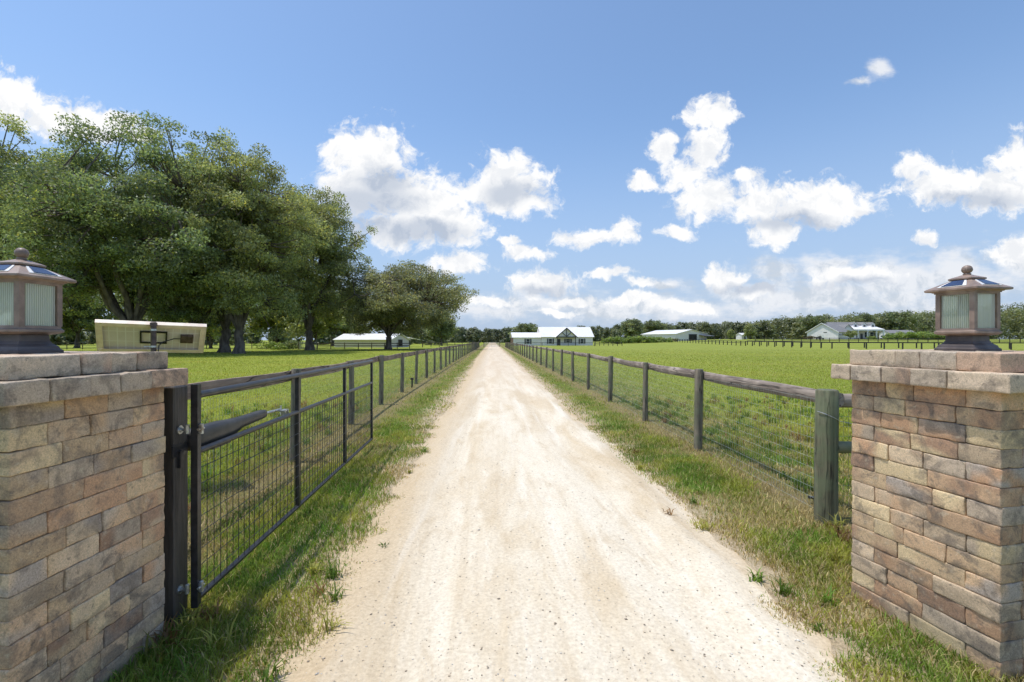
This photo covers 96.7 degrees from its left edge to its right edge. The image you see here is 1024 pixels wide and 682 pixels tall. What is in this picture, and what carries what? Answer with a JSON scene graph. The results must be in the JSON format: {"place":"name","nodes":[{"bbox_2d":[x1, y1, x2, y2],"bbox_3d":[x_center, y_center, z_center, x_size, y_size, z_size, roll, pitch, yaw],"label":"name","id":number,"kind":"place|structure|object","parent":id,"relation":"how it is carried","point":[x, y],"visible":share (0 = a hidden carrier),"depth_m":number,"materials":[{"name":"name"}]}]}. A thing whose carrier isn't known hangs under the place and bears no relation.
{"place":"outdoors","nodes":[
{"label":"outdoors","id":0,"kind":"place"},
{"bbox_2d":[0,0,1023,339],"label":"sky","id":1,"kind":"structure","parent":0,"point":[588,163],"materials":[{"name":"blue"}]},
{"bbox_2d":[57,339,1023,681],"bbox_3d":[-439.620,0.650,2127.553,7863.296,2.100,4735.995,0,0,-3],"label":"ground","id":2,"kind":"structure","parent":0,"point":[753,351],"depth_m":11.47,"materials":[{"name":"green plant"}]},
{"bbox_2d":[0,111,114,317],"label":"oak tree","id":3,"kind":"object","parent":2,"relation":"on","point":[6,156],"visible":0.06,"depth_m":62.44,"materials":[{"name":"green plant"}]},
{"bbox_2d":[60,292,122,347],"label":"tree","id":4,"kind":"object","parent":2,"relation":"on","point":[73,323],"visible":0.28,"depth_m":96.48,"materials":[{"name":"green plant"}]},
{"bbox_2d":[0,351,187,681],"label":"brick pillar","id":5,"kind":"structure","parent":2,"relation":"on","point":[82,515],"depth_m":2.10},
{"bbox_2d":[0,248,76,353],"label":"post lantern","id":6,"kind":"object","parent":5,"relation":"on","point":[31,306],"visible":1,"depth_m":2.17,"materials":[{"name":"brown paint"}]},
{"bbox_2d":[0,110,250,322],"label":"oak tree","id":7,"kind":"object","parent":2,"relation":"on","point":[67,242],"visible":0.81,"depth_m":47.85,"materials":[{"name":"green plant"}]},
{"bbox_2d":[104,292,179,322],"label":"tree","id":8,"kind":"object","parent":2,"relation":"on","point":[144,318],"visible":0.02,"depth_m":93.81,"materials":[{"name":"green plant"}]},
{"bbox_2d":[95,319,206,352],"bbox_3d":[-3.979,0.943,5.052,0.960,2.313,0.425,0,0,-38],"label":"solar panel","id":9,"kind":"object","parent":2,"relation":"on","point":[131,336],"visible":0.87,"depth_m":5.01,"materials":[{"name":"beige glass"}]},
{"bbox_2d":[163,385,189,624],"bbox_3d":[-2.033,1.137,2.751,0.185,1.725,0.126,0,0,-3],"label":"gate post","id":10,"kind":"object","parent":2,"relation":"on","point":[175,537],"visible":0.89,"depth_m":2.70,"materials":[{"name":"black metal"}]},
{"bbox_2d":[191,360,372,607],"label":"farm gate","id":11,"kind":"structure","parent":10,"relation":"attached to","point":[199,590],"depth_m":3.61,"materials":[{"name":"black metal"}]},
{"bbox_2d":[171,405,288,467],"bbox_3d":[-2.035,0.658,3.413,0.105,0.214,1.490,0,0,-4],"label":"gate opener","id":12,"kind":"object","parent":11,"relation":"attached to","point":[217,430],"visible":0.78,"depth_m":3.08,"materials":[{"name":"black plastic"}]},
{"bbox_2d":[65,342,295,348],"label":"field fence","id":13,"kind":"object","parent":2,"relation":"on","point":[206,345],"visible":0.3,"depth_m":87.45,"materials":[{"name":"brown wood"}]},
{"bbox_2d":[105,149,280,325],"bbox_3d":[-42.249,-11.539,60.919,19.886,27.128,22.768,0,0,-29],"label":"oak tree","id":14,"kind":"object","parent":2,"relation":"on","point":[158,317],"visible":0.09,"depth_m":55.13,"materials":[{"name":"green plant"}]},
{"bbox_2d":[180,305,248,347],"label":"tree","id":15,"kind":"object","parent":2,"relation":"on","point":[212,331],"visible":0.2,"depth_m":89.48,"materials":[{"name":"green plant"}]},
{"bbox_2d":[150,126,308,352],"bbox_3d":[-39.322,-12.894,61.391,19.636,29.929,19.063,0,0,-3],"label":"oak tree","id":16,"kind":"object","parent":2,"relation":"on","point":[224,345],"visible":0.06,"depth_m":61.39,"materials":[{"name":"green plant"}]},
{"bbox_2d":[133,140,335,353],"bbox_3d":[-34.617,-11.195,58.261,23.231,26.412,19.319,0,0,28],"label":"oak tree","id":17,"kind":"object","parent":2,"relation":"on","point":[262,208],"visible":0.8,"depth_m":54.58,"materials":[{"name":"green plant"}]},
{"bbox_2d":[49,326,446,344],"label":"woods","id":18,"kind":"object","parent":2,"relation":"on","point":[87,337],"visible":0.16,"depth_m":168.78,"materials":[{"name":"green plant"}]},
{"bbox_2d":[245,297,292,341],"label":"tree","id":19,"kind":"object","parent":2,"relation":"on","point":[254,325],"visible":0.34,"depth_m":93.90,"materials":[{"name":"green plant"}]},
{"bbox_2d":[253,341,291,349],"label":"shrub","id":20,"kind":"object","parent":2,"relation":"on","point":[272,345],"visible":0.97,"depth_m":80.84,"materials":[{"name":"green plant"}]},
{"bbox_2d":[283,339,302,348],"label":"shrub","id":21,"kind":"object","parent":2,"relation":"on","point":[291,343],"visible":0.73,"depth_m":83.49,"materials":[{"name":"green plant"}]},
{"bbox_2d":[298,341,315,348],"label":"tube gate","id":22,"kind":"structure","parent":2,"relation":"on","point":[299,345],"depth_m":81.97,"materials":[{"name":"metal"}]},
{"bbox_2d":[275,291,346,347],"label":"tree","id":23,"kind":"object","parent":2,"relation":"on","point":[318,328],"visible":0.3,"depth_m":93.55,"materials":[{"name":"green plant"}]},
{"bbox_2d":[267,182,378,349],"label":"oak tree","id":24,"kind":"object","parent":2,"relation":"on","point":[336,256],"visible":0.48,"depth_m":74.99,"materials":[{"name":"green plant"}]},
{"bbox_2d":[187,342,479,513],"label":"lane fence","id":25,"kind":"object","parent":2,"relation":"on","point":[380,359],"visible":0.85,"depth_m":8.06,"materials":[{"name":"brown wood"}]},
{"bbox_2d":[322,294,358,344],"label":"tree","id":26,"kind":"object","parent":2,"relation":"on","point":[331,330],"visible":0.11,"depth_m":124.08,"materials":[{"name":"green plant"}]},
{"bbox_2d":[326,280,374,333],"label":"oak tree","id":27,"kind":"object","parent":2,"relation":"on","point":[344,332],"visible":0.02,"depth_m":130.23,"materials":[{"name":"green plant"}]},
{"bbox_2d":[317,343,409,348],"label":"field fence","id":28,"kind":"object","parent":2,"relation":"on","point":[358,345],"visible":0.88,"depth_m":87.24,"materials":[{"name":"brown wood"}]},
{"bbox_2d":[333,333,423,347],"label":"barn","id":29,"kind":"structure","parent":2,"relation":"on","point":[363,338],"depth_m":107.11,"materials":[{"name":"metal"}]},
{"bbox_2d":[324,259,479,349],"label":"spreading oak","id":30,"kind":"object","parent":2,"relation":"on","point":[390,305],"visible":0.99,"depth_m":77.86,"materials":[{"name":"green plant"}]},
{"bbox_2d":[424,317,459,345],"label":"tree","id":31,"kind":"object","parent":2,"relation":"on","point":[446,330],"visible":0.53,"depth_m":138.26,"materials":[{"name":"green plant"}]},
{"bbox_2d":[422,342,473,346],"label":"field fence","id":32,"kind":"object","parent":2,"relation":"on","point":[439,344],"visible":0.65,"depth_m":110.28,"materials":[{"name":"brown wood"}]},
{"bbox_2d":[484,342,498,345],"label":"tube gate","id":33,"kind":"structure","parent":2,"relation":"on","point":[491,343],"depth_m":111.98,"materials":[{"name":"metal"}]},
{"bbox_2d":[422,325,600,342],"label":"woods","id":34,"kind":"object","parent":2,"relation":"on","point":[475,334],"visible":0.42,"depth_m":282.12,"materials":[{"name":"green plant"}]},
{"bbox_2d":[508,323,537,333],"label":"round tree","id":35,"kind":"object","parent":2,"relation":"on","point":[525,327],"visible":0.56,"depth_m":186.77,"materials":[{"name":"green plant"}]},
{"bbox_2d":[66,349,1021,425],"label":"grass","id":36,"kind":"structure","parent":2,"relation":"on","point":[406,368],"depth_m":18.36,"materials":[{"name":"green plant"}]},
{"bbox_2d":[510,327,593,345],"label":"ranch house","id":37,"kind":"structure","parent":2,"relation":"on","point":[545,336],"depth_m":142.57,"materials":[{"name":"white"}]},
{"bbox_2d":[525,339,530,343],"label":"window","id":38,"kind":"structure","parent":37,"relation":"in","point":[527,341],"depth_m":141.58,"materials":[{"name":"black glass"}]},
{"bbox_2d":[564,339,571,342],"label":"window","id":39,"kind":"structure","parent":37,"relation":"in","point":[565,340],"depth_m":142.48,"materials":[{"name":"black glass"}]},
{"bbox_2d":[579,339,584,343],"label":"window","id":40,"kind":"structure","parent":37,"relation":"in","point":[581,341],"depth_m":143.05,"materials":[{"name":"black glass"}]},
{"bbox_2d":[618,318,644,335],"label":"tall tree","id":41,"kind":"object","parent":2,"relation":"on","point":[629,327],"visible":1,"depth_m":237.55,"materials":[{"name":"green plant"}]},
{"bbox_2d":[600,335,672,342],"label":"hedge","id":42,"kind":"object","parent":2,"relation":"on","point":[638,339],"visible":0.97,"depth_m":176.13,"materials":[{"name":"green plant"}]},
{"bbox_2d":[642,319,667,333],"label":"tall tree","id":43,"kind":"object","parent":2,"relation":"on","point":[651,325],"visible":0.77,"depth_m":242.94,"materials":[{"name":"green plant"}]},
{"bbox_2d":[597,321,756,340],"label":"woods","id":44,"kind":"object","parent":2,"relation":"on","point":[718,331],"visible":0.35,"depth_m":284.08,"materials":[{"name":"green plant"}]},
{"bbox_2d":[640,329,714,340],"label":"horse barn","id":45,"kind":"structure","parent":2,"relation":"on","point":[686,334],"depth_m":201.51,"materials":[{"name":"metal"}]},
{"bbox_2d":[689,334,696,339],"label":"doorway","id":46,"kind":"structure","parent":45,"relation":"in","point":[691,336],"depth_m":200.39,"materials":[{"name":"grey paint"}]},
{"bbox_2d":[505,342,853,524],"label":"lane fence","id":47,"kind":"object","parent":2,"relation":"on","point":[829,445],"visible":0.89,"depth_m":5.35,"materials":[{"name":"brown wood"}]},
{"bbox_2d":[659,339,745,345],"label":"field fence","id":48,"kind":"object","parent":2,"relation":"on","point":[708,341],"visible":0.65,"depth_m":142.34,"materials":[{"name":"paint"}]},
{"bbox_2d":[727,329,735,338],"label":"tree","id":49,"kind":"object","parent":2,"relation":"on","point":[730,333],"visible":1,"depth_m":187.47,"materials":[{"name":"green plant"}]},
{"bbox_2d":[736,333,746,338],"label":"garden shed","id":50,"kind":"structure","parent":2,"relation":"on","point":[739,336],"depth_m":195.42,"materials":[{"name":"white metal"}]},
{"bbox_2d":[743,324,756,338],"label":"tree","id":51,"kind":"object","parent":2,"relation":"on","point":[749,330],"visible":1,"depth_m":191.21,"materials":[{"name":"green plant"}]},
{"bbox_2d":[797,314,832,331],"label":"tall tree","id":52,"kind":"object","parent":2,"relation":"on","point":[808,322],"visible":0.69,"depth_m":257.23,"materials":[{"name":"green plant"}]},
{"bbox_2d":[805,322,884,338],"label":"farmhouse","id":53,"kind":"object","parent":2,"relation":"on","point":[832,330],"visible":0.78,"depth_m":200.99,"materials":[{"name":"white"}]},
{"bbox_2d":[843,330,857,338],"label":"tree","id":54,"kind":"object","parent":2,"relation":"on","point":[849,334],"visible":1,"depth_m":189.40,"materials":[{"name":"green plant"}]},
{"bbox_2d":[852,312,875,331],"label":"tall tree","id":55,"kind":"object","parent":2,"relation":"on","point":[866,317],"visible":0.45,"depth_m":267.03,"materials":[{"name":"green plant"}]},
{"bbox_2d":[745,341,1011,349],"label":"field fence","id":56,"kind":"object","parent":2,"relation":"on","point":[849,343],"visible":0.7,"depth_m":88.80,"materials":[{"name":"paint"}]},
{"bbox_2d":[745,302,1023,338],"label":"woods","id":57,"kind":"object","parent":2,"relation":"on","point":[1012,320],"visible":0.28,"depth_m":269.24,"materials":[{"name":"green plant"}]},
{"bbox_2d":[747,340,1023,348],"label":"field fence","id":58,"kind":"object","parent":2,"relation":"on","point":[864,343],"visible":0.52,"depth_m":97.73,"materials":[{"name":"paint"}]},
{"bbox_2d":[755,338,1023,341],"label":"field fence","id":59,"kind":"object","parent":2,"relation":"on","point":[848,339],"visible":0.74,"depth_m":145.00,"materials":[{"name":"paint"}]},
{"bbox_2d":[879,330,913,338],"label":"outbuilding","id":60,"kind":"structure","parent":2,"relation":"on","point":[890,332],"depth_m":224.46,"materials":[{"name":"metal"}]},
{"bbox_2d":[875,310,927,329],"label":"tall tree","id":61,"kind":"object","parent":2,"relation":"on","point":[904,319],"visible":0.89,"depth_m":256.75,"materials":[{"name":"green plant"}]},
{"bbox_2d":[882,330,945,338],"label":"hedge","id":62,"kind":"object","parent":2,"relation":"on","point":[920,334],"visible":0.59,"depth_m":183.37,"materials":[{"name":"green plant"}]},
{"bbox_2d":[831,349,1023,679],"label":"brick pillar","id":63,"kind":"structure","parent":2,"relation":"on","point":[937,461],"depth_m":2.50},
{"bbox_2d":[924,265,1013,350],"bbox_3d":[2.731,-0.193,2.731,0.278,0.512,0.278,0,0,-12],"label":"post lantern","id":64,"kind":"object","parent":63,"relation":"on","point":[967,311],"visible":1,"depth_m":2.66,"materials":[{"name":"brown metal"}]},
{"bbox_2d":[267,345,852,681],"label":"gravel road","id":65,"kind":"structure","parent":0,"point":[507,385],"depth_m":3.19,"materials":[{"name":"beige gravel"}]}
]}

